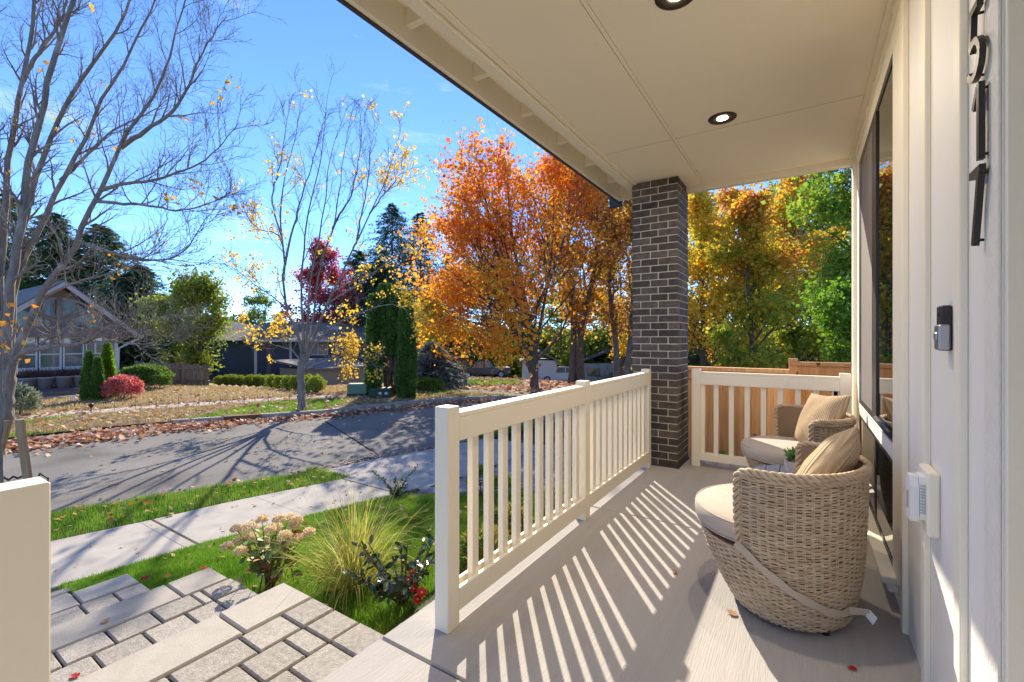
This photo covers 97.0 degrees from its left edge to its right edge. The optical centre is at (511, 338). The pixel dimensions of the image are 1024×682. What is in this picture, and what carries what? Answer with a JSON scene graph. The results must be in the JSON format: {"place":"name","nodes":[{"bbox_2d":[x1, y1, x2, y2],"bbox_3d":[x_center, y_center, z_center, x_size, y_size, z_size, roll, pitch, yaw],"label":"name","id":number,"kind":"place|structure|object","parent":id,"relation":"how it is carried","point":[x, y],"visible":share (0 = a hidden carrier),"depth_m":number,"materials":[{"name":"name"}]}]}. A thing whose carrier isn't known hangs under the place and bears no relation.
{"place":"outdoors","nodes":[
{"label":"outdoors","id":0,"kind":"place"},
{"bbox_2d":[51,465,349,540],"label":"grass verge","id":1,"kind":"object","parent":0,"point":[102,512],"depth_m":6.20,"materials":[{"name":"plant"}]},
{"bbox_2d":[0,241,38,482],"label":"young street tree","id":2,"kind":"object","parent":1,"relation":"on","point":[3,323],"visible":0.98,"depth_m":5.54,"materials":[{"name":"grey plant"}]},
{"bbox_2d":[14,419,32,478],"bbox_3d":[-6.007,1.628,5.600,0.264,1.254,0.040,0,0,0],"label":"garden stake","id":3,"kind":"object","parent":1,"relation":"on","point":[23,449],"visible":0.64,"depth_m":5.58,"materials":[{"name":"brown wood"}]},
{"bbox_2d":[51,467,323,532],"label":"leaf litter","id":4,"kind":"object","parent":1,"relation":"on","point":[111,519],"visible":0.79,"depth_m":6.11,"materials":[{"name":"brown plant"}]},
{"bbox_2d":[16,381,428,415],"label":"dry front lawn","id":5,"kind":"structure","parent":0,"point":[210,382],"depth_m":18.04,"materials":[{"name":"beige plant"}]},
{"bbox_2d":[14,382,42,413],"bbox_3d":[-14.447,1.773,13.240,1.154,1.080,1.133,0,0,33],"label":"lavender bush","id":6,"kind":"object","parent":5,"relation":"on","point":[32,400],"visible":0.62,"depth_m":13.25,"materials":[{"name":"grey plant"}]},
{"bbox_2d":[22,385,78,399],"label":"wooden deck","id":7,"kind":"structure","parent":5,"relation":"on","point":[52,392],"depth_m":17.81,"materials":[{"name":"grey wood"}]},
{"bbox_2d":[29,367,59,388],"bbox_3d":[-19.268,1.557,18.667,0.895,0.981,1.114,0,0,2],"label":"planter tub","id":8,"kind":"object","parent":7,"relation":"on","point":[45,380],"visible":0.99,"depth_m":18.52,"materials":[{"name":"grey concrete"}]},
{"bbox_2d":[52,365,74,387],"bbox_3d":[-18.969,1.558,19.142,0.818,0.979,1.122,0,0,33],"label":"planter tub","id":9,"kind":"object","parent":7,"relation":"on","point":[64,379],"visible":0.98,"depth_m":18.99,"materials":[{"name":"grey concrete"}]},
{"bbox_2d":[4,212,113,300],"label":"conifer","id":10,"kind":"object","parent":5,"relation":"on","point":[29,282],"visible":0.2,"depth_m":39.25,"materials":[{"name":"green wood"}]},
{"bbox_2d":[15,280,140,387],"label":"brown house","id":11,"kind":"structure","parent":5,"relation":"on","point":[60,358],"depth_m":19.50,"materials":[{"name":"brown wood"}]},
{"bbox_2d":[15,337,38,371],"bbox_3d":[-20.000,0.595,18.654,0.100,1.490,0.680,0,0,33],"label":"window","id":12,"kind":"structure","parent":11,"relation":"in","point":[31,342],"depth_m":18.73,"materials":[{"name":"beige glass"}]},
{"bbox_2d":[37,337,62,370],"bbox_3d":[-19.627,0.595,19.229,0.100,1.490,0.766,0,0,33],"label":"window","id":13,"kind":"structure","parent":11,"relation":"in","point":[52,358],"depth_m":19.23,"materials":[{"name":"beige glass"}]},
{"bbox_2d":[17,297,102,326],"bbox_3d":[-19.472,-1.147,19.449,0.120,1.260,2.915,0,0,33],"label":"arched window","id":14,"kind":"structure","parent":11,"relation":"in","point":[51,305],"depth_m":19.42,"materials":[{"name":"grey glass"}]},
{"bbox_2d":[62,337,84,369],"bbox_3d":[-19.225,0.595,19.847,0.100,1.490,0.766,0,0,33],"label":"window","id":15,"kind":"structure","parent":11,"relation":"in","point":[72,355],"depth_m":19.83,"materials":[{"name":"beige glass"}]},
{"bbox_2d":[77,350,93,400],"bbox_3d":[-15.493,1.380,16.598,0.718,1.954,0.692,0,0,33],"label":"upright shrub","id":16,"kind":"object","parent":5,"relation":"on","point":[85,377],"visible":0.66,"depth_m":16.43,"materials":[{"name":"green plant"}]},
{"bbox_2d":[27,223,163,317],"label":"conifer","id":17,"kind":"object","parent":5,"relation":"on","point":[103,238],"visible":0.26,"depth_m":41.19,"materials":[{"name":"green plant"}]},
{"bbox_2d":[87,356,107,400],"bbox_3d":[-15.193,1.482,16.600,0.633,1.749,0.607,0,0,33],"label":"upright shrub","id":18,"kind":"object","parent":5,"relation":"on","point":[97,376],"visible":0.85,"depth_m":16.47,"materials":[{"name":"green plant"}]},
{"bbox_2d":[100,343,117,397],"bbox_3d":[-15.483,1.224,17.292,0.793,2.266,0.790,0,0,1],"label":"upright shrub","id":19,"kind":"object","parent":5,"relation":"on","point":[108,361],"visible":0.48,"depth_m":17.21,"materials":[{"name":"green plant"}]},
{"bbox_2d":[97,373,144,398],"bbox_3d":[-14.555,1.804,16.934,1.470,1.024,1.444,0,0,33],"label":"red shrub","id":20,"kind":"object","parent":5,"relation":"on","point":[134,384],"visible":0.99,"depth_m":16.65,"materials":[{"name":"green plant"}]},
{"bbox_2d":[117,363,175,387],"bbox_3d":[-16.617,1.694,20.423,2.324,1.248,2.268,0,0,33],"label":"rounded shrub","id":21,"kind":"object","parent":5,"relation":"on","point":[154,374],"visible":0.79,"depth_m":20.08,"materials":[{"name":"green plant"}]},
{"bbox_2d":[87,265,207,378],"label":"conifer","id":22,"kind":"object","parent":5,"relation":"on","point":[124,284],"visible":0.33,"depth_m":36.78,"materials":[{"name":"green plant"}]},
{"bbox_2d":[118,331,176,369],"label":"conifer","id":23,"kind":"object","parent":5,"relation":"on","point":[127,359],"visible":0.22,"depth_m":29.67,"materials":[{"name":"green plant"}]},
{"bbox_2d":[134,361,209,385],"bbox_3d":[-17.227,1.858,23.097,0.137,1.599,3.284,0,0,31],"label":"board fence","id":24,"kind":"object","parent":5,"relation":"on","point":[186,374],"visible":0.55,"depth_m":23.59,"materials":[{"name":"wood"}]},
{"bbox_2d":[129,285,216,365],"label":"leafy tree","id":25,"kind":"object","parent":5,"relation":"on","point":[173,347],"visible":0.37,"depth_m":32.35,"materials":[{"name":"green plant"}]},
{"bbox_2d":[142,257,246,381],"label":"leafy tree","id":26,"kind":"object","parent":5,"relation":"on","point":[207,290],"visible":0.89,"depth_m":28.47,"materials":[{"name":"green plant"}]},
{"bbox_2d":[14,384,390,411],"bbox_3d":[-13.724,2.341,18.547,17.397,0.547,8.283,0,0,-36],"label":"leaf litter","id":27,"kind":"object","parent":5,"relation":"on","point":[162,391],"visible":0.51,"depth_m":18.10,"materials":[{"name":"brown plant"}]},
{"bbox_2d":[322,327,364,386],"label":"tree","id":28,"kind":"object","parent":5,"relation":"on","point":[345,370],"visible":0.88,"depth_m":19.47,"materials":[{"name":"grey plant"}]},
{"bbox_2d":[16,388,456,419],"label":"pavement","id":29,"kind":"structure","parent":0,"point":[173,405],"depth_m":15.40,"materials":[{"name":"concrete"}]},
{"bbox_2d":[416,376,447,390],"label":"creeping juniper","id":30,"kind":"object","parent":29,"relation":"on","point":[435,383],"visible":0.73,"depth_m":19.36,"materials":[{"name":"green plant"}]},
{"bbox_2d":[8,389,529,437],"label":"street verge","id":31,"kind":"structure","parent":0,"point":[481,391],"depth_m":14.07,"materials":[{"name":"brown plant"}]},
{"bbox_2d":[0,0,285,426],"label":"bare tree","id":32,"kind":"object","parent":31,"relation":"on","point":[15,272],"visible":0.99,"depth_m":10.90,"materials":[{"name":"grey plant"}]},
{"bbox_2d":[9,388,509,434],"bbox_3d":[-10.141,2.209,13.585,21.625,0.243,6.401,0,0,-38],"label":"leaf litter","id":33,"kind":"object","parent":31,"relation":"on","point":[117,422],"visible":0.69,"depth_m":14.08,"materials":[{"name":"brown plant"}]},
{"bbox_2d":[214,54,439,410],"bbox_3d":[-5.351,-3.333,13.684,6.555,11.520,3.181,0,0,-11],"label":"yellow leaved tree","id":34,"kind":"object","parent":31,"relation":"on","point":[306,348],"visible":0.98,"depth_m":13.92,"materials":[{"name":"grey plant"}]},
{"bbox_2d":[363,293,383,394],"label":"columnar evergreen","id":35,"kind":"object","parent":31,"relation":"on","point":[372,330],"visible":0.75,"depth_m":17.70,"materials":[{"name":"green plant"}]},
{"bbox_2d":[376,283,394,386],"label":"columnar evergreen","id":36,"kind":"object","parent":31,"relation":"on","point":[382,309],"visible":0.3,"depth_m":17.98,"materials":[{"name":"green plant"}]},
{"bbox_2d":[380,290,400,394],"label":"columnar evergreen","id":37,"kind":"object","parent":31,"relation":"on","point":[390,338],"visible":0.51,"depth_m":17.77,"materials":[{"name":"green plant"}]},
{"bbox_2d":[394,291,417,398],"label":"columnar evergreen","id":38,"kind":"object","parent":31,"relation":"on","point":[406,376],"visible":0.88,"depth_m":16.91,"materials":[{"name":"green plant"}]},
{"bbox_2d":[3,400,571,512],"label":"road","id":39,"kind":"structure","parent":0,"point":[85,477],"depth_m":9.36,"materials":[{"name":"grey asphalt"}]},
{"bbox_2d":[4,396,516,456],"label":"leaf litter","id":40,"kind":"object","parent":39,"relation":"on","point":[88,435],"visible":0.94,"depth_m":11.62,"materials":[{"name":"brown plant"}]},
{"bbox_2d":[170,395,524,423],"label":"kerb","id":41,"kind":"structure","parent":39,"relation":"on","point":[321,411],"depth_m":14.66,"materials":[{"name":"concrete"}]},
{"bbox_2d":[325,439,483,476],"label":"kerb ramp","id":42,"kind":"structure","parent":39,"relation":"on","point":[359,468],"depth_m":8.27,"materials":[{"name":"concrete"}]},
{"bbox_2d":[8,388,571,475],"bbox_3d":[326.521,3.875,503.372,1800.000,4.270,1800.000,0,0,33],"label":"ground","id":43,"kind":"structure","parent":0,"point":[522,437],"depth_m":11.70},
{"bbox_2d":[51,568,383,681],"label":"steps","id":44,"kind":"structure","parent":43,"relation":"on","point":[208,625],"depth_m":2.24,"materials":[{"name":"stone"}]},
{"bbox_2d":[378,113,631,388],"bbox_3d":[-0.718,-3.363,21.034,12.867,13.549,12.019,0,0,33],"label":"orange maple","id":45,"kind":"object","parent":43,"relation":"on","point":[499,283],"visible":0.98,"depth_m":19.91,"materials":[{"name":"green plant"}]},
{"bbox_2d":[432,318,802,377],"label":"woodland","id":46,"kind":"object","parent":43,"relation":"on","point":[592,343],"visible":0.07,"depth_m":63.30,"materials":[{"name":"green plant"}]},
{"bbox_2d":[439,351,821,377],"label":"thicket","id":47,"kind":"object","parent":43,"relation":"on","point":[519,364],"visible":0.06,"depth_m":61.00,"materials":[{"name":"green plant"}]},
{"bbox_2d":[337,0,1023,681],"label":"house","id":48,"kind":"structure","parent":43,"relation":"on","point":[615,100],"depth_m":2.12,"materials":[{"name":"paint"}]},
{"bbox_2d":[859,53,892,441],"bbox_3d":[2.245,-0.432,2.787,0.081,1.841,1.603,0,0,33],"label":"window","id":49,"kind":"structure","parent":48,"relation":"in","point":[876,160],"depth_m":2.58,"materials":[{"name":"black glass"}]},
{"bbox_2d":[859,414,892,566],"bbox_3d":[2.253,0.827,2.781,0.061,0.510,1.603,0,0,33],"label":"window","id":50,"kind":"structure","parent":48,"relation":"in","point":[881,480],"depth_m":2.51,"materials":[{"name":"black glass"}]},
{"bbox_2d":[906,463,940,537],"bbox_3d":[1.356,0.527,1.499,0.070,0.205,0.140,0,0,33],"label":"outlet box","id":51,"kind":"object","parent":48,"relation":"attached to","point":[923,496],"visible":1,"depth_m":1.46,"materials":[{"name":"beige paint"}]},
{"bbox_2d":[933,305,951,350],"bbox_3d":[1.272,-0.032,1.338,0.036,0.133,0.058,0,0,33],"label":"doorbell","id":52,"kind":"object","parent":48,"relation":"attached to","point":[942,336],"visible":1,"depth_m":1.32,"materials":[{"name":"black metal"}]},
{"bbox_2d":[967,0,985,83],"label":"house number","id":53,"kind":"object","parent":48,"relation":"attached to","point":[976,44],"visible":0.99,"depth_m":1.06,"materials":[{"name":"black metal"}]},
{"bbox_2d":[969,163,988,245],"bbox_3d":[1.100,-0.310,1.062,0.023,0.181,0.078,0,0,33],"label":"house number","id":54,"kind":"object","parent":48,"relation":"attached to","point":[978,172],"visible":1,"depth_m":1.06,"materials":[{"name":"black metal"}]},
{"bbox_2d":[971,80,987,160],"bbox_3d":[1.096,-0.503,1.056,0.023,0.178,0.051,0,0,33],"label":"house number","id":55,"kind":"object","parent":48,"relation":"attached to","point":[979,104],"visible":1,"depth_m":1.04,"materials":[{"name":"black metal"}]},
{"bbox_2d":[687,366,789,456],"bbox_3d":[2.200,1.120,4.893,1.365,1.700,0.135,0,0,33],"label":"cedar fence","id":56,"kind":"object","parent":43,"relation":"on","point":[755,406],"visible":0.23,"depth_m":4.78,"materials":[{"name":"brown wood"}]},
{"bbox_2d":[788,358,851,413],"bbox_3d":[4.236,1.094,4.288,2.760,1.752,0.135,0,0,33],"label":"cedar fence","id":57,"kind":"object","parent":43,"relation":"on","point":[795,367],"visible":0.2,"depth_m":4.87,"materials":[{"name":"brown wood"}]},
{"bbox_2d":[51,439,534,590],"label":"pavement","id":58,"kind":"structure","parent":0,"point":[168,533],"depth_m":5.57,"materials":[{"name":"concrete"}]},
{"bbox_2d":[51,491,563,634],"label":"lawn","id":59,"kind":"structure","parent":0,"point":[424,602],"depth_m":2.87,"materials":[{"name":"plant"}]},
{"bbox_2d":[219,512,315,593],"bbox_3d":[-1.789,1.561,3.340,0.790,0.665,0.452,0,0,33],"label":"hydrangea","id":60,"kind":"object","parent":59,"relation":"on","point":[256,555],"visible":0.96,"depth_m":3.29,"materials":[{"name":"brown"}]},
{"bbox_2d":[147,492,522,609],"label":"leaf litter","id":61,"kind":"object","parent":59,"relation":"on","point":[239,580],"visible":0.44,"depth_m":4.54,"materials":[{"name":"brown plant"}]},
{"bbox_2d":[242,439,433,612],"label":"ornamental grass","id":62,"kind":"object","parent":59,"relation":"on","point":[351,557],"depth_m":3.22,"materials":[{"name":"green plant"}]},
{"bbox_2d":[343,524,434,606],"bbox_3d":[-0.738,1.472,2.895,0.658,0.473,0.633,0,0,-37],"label":"camellia","id":63,"kind":"object","parent":59,"relation":"on","point":[407,586],"visible":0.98,"depth_m":2.79,"materials":[{"name":"green plant"}]},
{"bbox_2d":[387,599,434,632],"bbox_3d":[0.140,1.639,3.247,0.700,0.099,3.600,0,0,33],"label":"planting bed","id":64,"kind":"object","parent":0,"point":[410,616],"visible":0.02,"depth_m":2.73,"materials":[{"name":"grey concrete"}]},
{"bbox_2d":[459,523,510,571],"bbox_3d":[-0.190,1.553,3.342,0.496,0.348,0.541,0,0,33],"label":"bedding shrub","id":65,"kind":"object","parent":64,"relation":"on","point":[463,543],"visible":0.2,"depth_m":3.28,"materials":[{"name":"green plant"}]},
{"bbox_2d":[0,0,851,329],"label":"sky","id":66,"kind":"structure","parent":0,"point":[373,64],"materials":[{"name":"blue"}]},
{"bbox_2d":[416,445,571,491],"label":"driveway","id":67,"kind":"structure","parent":0,"point":[462,485],"depth_m":6.85,"materials":[{"name":"concrete"}]},
{"bbox_2d":[209,374,805,403],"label":"leafy ground","id":68,"kind":"structure","parent":0,"point":[512,391],"depth_m":20.73,"materials":[{"name":"brown plant"}]},
{"bbox_2d":[239,285,279,324],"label":"leafy tree","id":69,"kind":"object","parent":68,"relation":"on","point":[261,299],"visible":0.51,"depth_m":74.80,"materials":[{"name":"green plant"}]},
{"bbox_2d":[202,321,425,385],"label":"slate blue house","id":70,"kind":"structure","parent":68,"relation":"on","point":[241,360],"depth_m":36.91,"materials":[{"name":"blue wood"}]},
{"bbox_2d":[272,235,373,323],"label":"leafy tree","id":71,"kind":"object","parent":68,"relation":"on","point":[322,298],"visible":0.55,"depth_m":49.52,"materials":[{"name":"red plant"}]},
{"bbox_2d":[306,250,376,322],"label":"conifer","id":72,"kind":"object","parent":68,"relation":"on","point":[356,260],"visible":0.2,"depth_m":59.21,"materials":[{"name":"green plant"}]},
{"bbox_2d":[336,258,449,374],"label":"conifer","id":73,"kind":"object","parent":68,"relation":"on","point":[382,277],"visible":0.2,"depth_m":50.97,"materials":[{"name":"plant"}]},
{"bbox_2d":[339,203,468,363],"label":"conifer","id":74,"kind":"object","parent":68,"relation":"on","point":[389,220],"visible":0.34,"depth_m":61.57,"materials":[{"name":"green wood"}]},
{"bbox_2d":[393,341,475,389],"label":"blue spruce","id":75,"kind":"object","parent":68,"relation":"on","point":[444,366],"visible":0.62,"depth_m":21.17,"materials":[{"name":"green plant"}]},
{"bbox_2d":[393,212,478,353],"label":"conifer","id":76,"kind":"object","parent":68,"relation":"on","point":[417,226],"visible":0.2,"depth_m":65.52,"materials":[{"name":"plant"}]},
{"bbox_2d":[414,284,463,363],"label":"leafy tree","id":77,"kind":"object","parent":68,"relation":"on","point":[431,306],"visible":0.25,"depth_m":39.38,"materials":[{"name":"green plant"}]},
{"bbox_2d":[467,360,510,377],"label":"parked pickup","id":78,"kind":"object","parent":68,"relation":"on","point":[477,368],"visible":0.66,"depth_m":46.21,"materials":[{"name":"grey paint"}]},
{"bbox_2d":[448,376,575,393],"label":"leaf litter","id":79,"kind":"object","parent":68,"relation":"on","point":[545,383],"visible":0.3,"depth_m":21.82,"materials":[{"name":"brown plant"}]},
{"bbox_2d":[519,350,559,379],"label":"white garage","id":80,"kind":"structure","parent":68,"relation":"on","point":[547,366],"depth_m":46.00,"materials":[{"name":"beige"}]},
{"bbox_2d":[525,226,589,380],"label":"leafy tree","id":81,"kind":"object","parent":68,"relation":"on","point":[565,355],"visible":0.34,"depth_m":54.65,"materials":[{"name":"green plant"}]},
{"bbox_2d":[526,166,631,382],"bbox_3d":[3.933,-4.402,25.262,7.150,14.376,6.437,0,0,33],"label":"amber tree","id":82,"kind":"object","parent":68,"relation":"on","point":[576,369],"visible":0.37,"depth_m":24.57,"materials":[{"name":"orange plant"}]},
{"bbox_2d":[577,196,632,377],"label":"pale trunked tree","id":83,"kind":"object","parent":68,"relation":"on","point":[612,314],"visible":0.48,"depth_m":23.72,"materials":[{"name":"orange plant"}]},
{"bbox_2d":[584,348,632,381],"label":"pale house","id":84,"kind":"structure","parent":68,"relation":"on","point":[600,369],"depth_m":60.00,"materials":[{"name":"grey"}]},
{"bbox_2d":[591,204,632,375],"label":"leafy tree","id":85,"kind":"object","parent":68,"relation":"on","point":[622,349],"visible":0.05,"depth_m":41.42,"materials":[{"name":"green plant"}]},
{"bbox_2d":[687,199,754,366],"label":"conifer","id":86,"kind":"object","parent":68,"relation":"on","point":[696,359],"visible":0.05,"depth_m":51.27,"materials":[{"name":"plant"}]},
{"bbox_2d":[690,184,776,354],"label":"leafy tree","id":87,"kind":"object","parent":68,"relation":"on","point":[732,193],"visible":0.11,"depth_m":32.27,"materials":[{"name":"yellow plant"}]},
{"bbox_2d":[687,190,791,366],"bbox_3d":[10.722,-3.194,24.972,8.183,12.462,9.563,0,0,33],"label":"leafy tree","id":88,"kind":"object","parent":68,"relation":"on","point":[701,207],"visible":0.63,"depth_m":24.18,"materials":[{"name":"yellow plant"}]},
{"bbox_2d":[693,181,822,368],"bbox_3d":[11.416,-2.267,20.818,6.253,10.020,6.184,0,0,-32],"label":"leafy tree","id":89,"kind":"object","parent":68,"relation":"on","point":[746,217],"visible":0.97,"depth_m":20.45,"materials":[{"name":"yellow plant"}]},
{"bbox_2d":[729,178,833,368],"bbox_3d":[20.991,-4.584,35.512,8.281,18.227,8.664,0,0,-12],"label":"leafy tree","id":90,"kind":"object","parent":68,"relation":"on","point":[778,351],"visible":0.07,"depth_m":35.49,"materials":[{"name":"green plant"}]},
{"bbox_2d":[729,173,847,361],"bbox_3d":[15.402,-3.308,24.826,6.892,13.235,5.857,0,0,33],"label":"leafy tree","id":91,"kind":"object","parent":68,"relation":"on","point":[793,336],"visible":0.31,"depth_m":24.19,"materials":[{"name":"yellow plant"}]},
{"bbox_2d":[761,167,851,362],"bbox_3d":[12.127,-3.571,15.735,6.014,12.064,6.017,0,0,33],"label":"leafy tree","id":92,"kind":"object","parent":68,"relation":"on","point":[823,202],"visible":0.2,"depth_m":16.31,"materials":[{"name":"green plant"}]},
{"bbox_2d":[800,189,851,361],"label":"leafy tree","id":93,"kind":"object","parent":68,"relation":"on","point":[831,229],"visible":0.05,"depth_m":33.80,"materials":[{"name":"green plant"}]},
{"bbox_2d":[319,456,920,681],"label":"porch floor","id":94,"kind":"structure","parent":0,"point":[603,592],"depth_m":1.93,"materials":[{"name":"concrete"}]},
{"bbox_2d":[0,477,50,681],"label":"porch railing","id":95,"kind":"object","parent":94,"relation":"on","point":[25,580],"visible":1,"depth_m":0.87,"materials":[{"name":"beige paint"}]},
{"bbox_2d":[435,368,650,633],"bbox_3d":[0.501,0.752,3.110,0.075,0.935,2.924,0,0,33],"label":"porch railing","id":96,"kind":"object","parent":94,"relation":"on","point":[611,434],"visible":1,"depth_m":2.45,"materials":[{"name":"beige paint"}]},
{"bbox_2d":[632,176,689,468],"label":"brick column","id":97,"kind":"structure","parent":94,"relation":"on","point":[660,277],"depth_m":4.37,"materials":[{"name":"grey brick"}]},
{"bbox_2d":[692,368,850,466],"bbox_3d":[2.268,0.752,4.057,1.234,0.935,0.075,0,0,33],"label":"porch railing","id":98,"kind":"object","parent":94,"relation":"on","point":[840,385],"visible":0.66,"depth_m":4.15,"materials":[{"name":"beige paint"}]},
{"bbox_2d":[701,441,872,635],"bbox_3d":[1.262,0.877,2.138,0.800,0.685,0.688,0,0,-41],"label":"wicker chair","id":99,"kind":"object","parent":94,"relation":"on","point":[806,535],"visible":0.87,"depth_m":1.83,"materials":[{"name":"brown wicker"}]},
{"bbox_2d":[695,483,876,624],"bbox_3d":[1.240,0.962,2.153,0.682,0.378,0.703,0,0,-3],"label":"seat cushion","id":100,"kind":"object","parent":99,"relation":"on","point":[714,508],"visible":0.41,"depth_m":2.01,"materials":[{"name":"fabric"}]},
{"bbox_2d":[796,425,860,474],"bbox_3d":[1.421,0.613,2.060,0.172,0.400,0.400,39,-10,41],"label":"throw pillow","id":101,"kind":"object","parent":100,"relation":"on","point":[839,452],"visible":0.49,"depth_m":1.94,"materials":[{"name":"beige fabric"}]},
{"bbox_2d":[746,404,856,467],"bbox_3d":[2.120,0.877,3.368,0.688,0.685,0.800,0,0,15],"label":"wicker chair","id":102,"kind":"object","parent":94,"relation":"on","point":[786,417],"visible":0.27,"depth_m":3.33,"materials":[{"name":"brown wicker"}]},
{"bbox_2d":[741,436,798,465],"bbox_3d":[2.075,0.833,3.379,0.654,0.121,0.696,0,0,15],"label":"seat cushion","id":103,"kind":"object","parent":102,"relation":"on","point":[767,449],"visible":0.52,"depth_m":3.31,"materials":[{"name":"fabric"}]},
{"bbox_2d":[793,393,851,441],"bbox_3d":[2.260,0.598,3.324,0.153,0.430,0.430,24,-5,2],"label":"throw pillow","id":104,"kind":"object","parent":103,"relation":"on","point":[818,407],"visible":0.58,"depth_m":3.28,"materials":[{"name":"beige fabric"}]},
{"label":"side yard","id":105,"kind":"structure","parent":0,"visible":0},
{"bbox_2d":[791,272,851,399],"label":"young green tree","id":106,"kind":"object","parent":105,"relation":"on","point":[831,312],"visible":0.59,"depth_m":10.25,"materials":[{"name":"green plant"}]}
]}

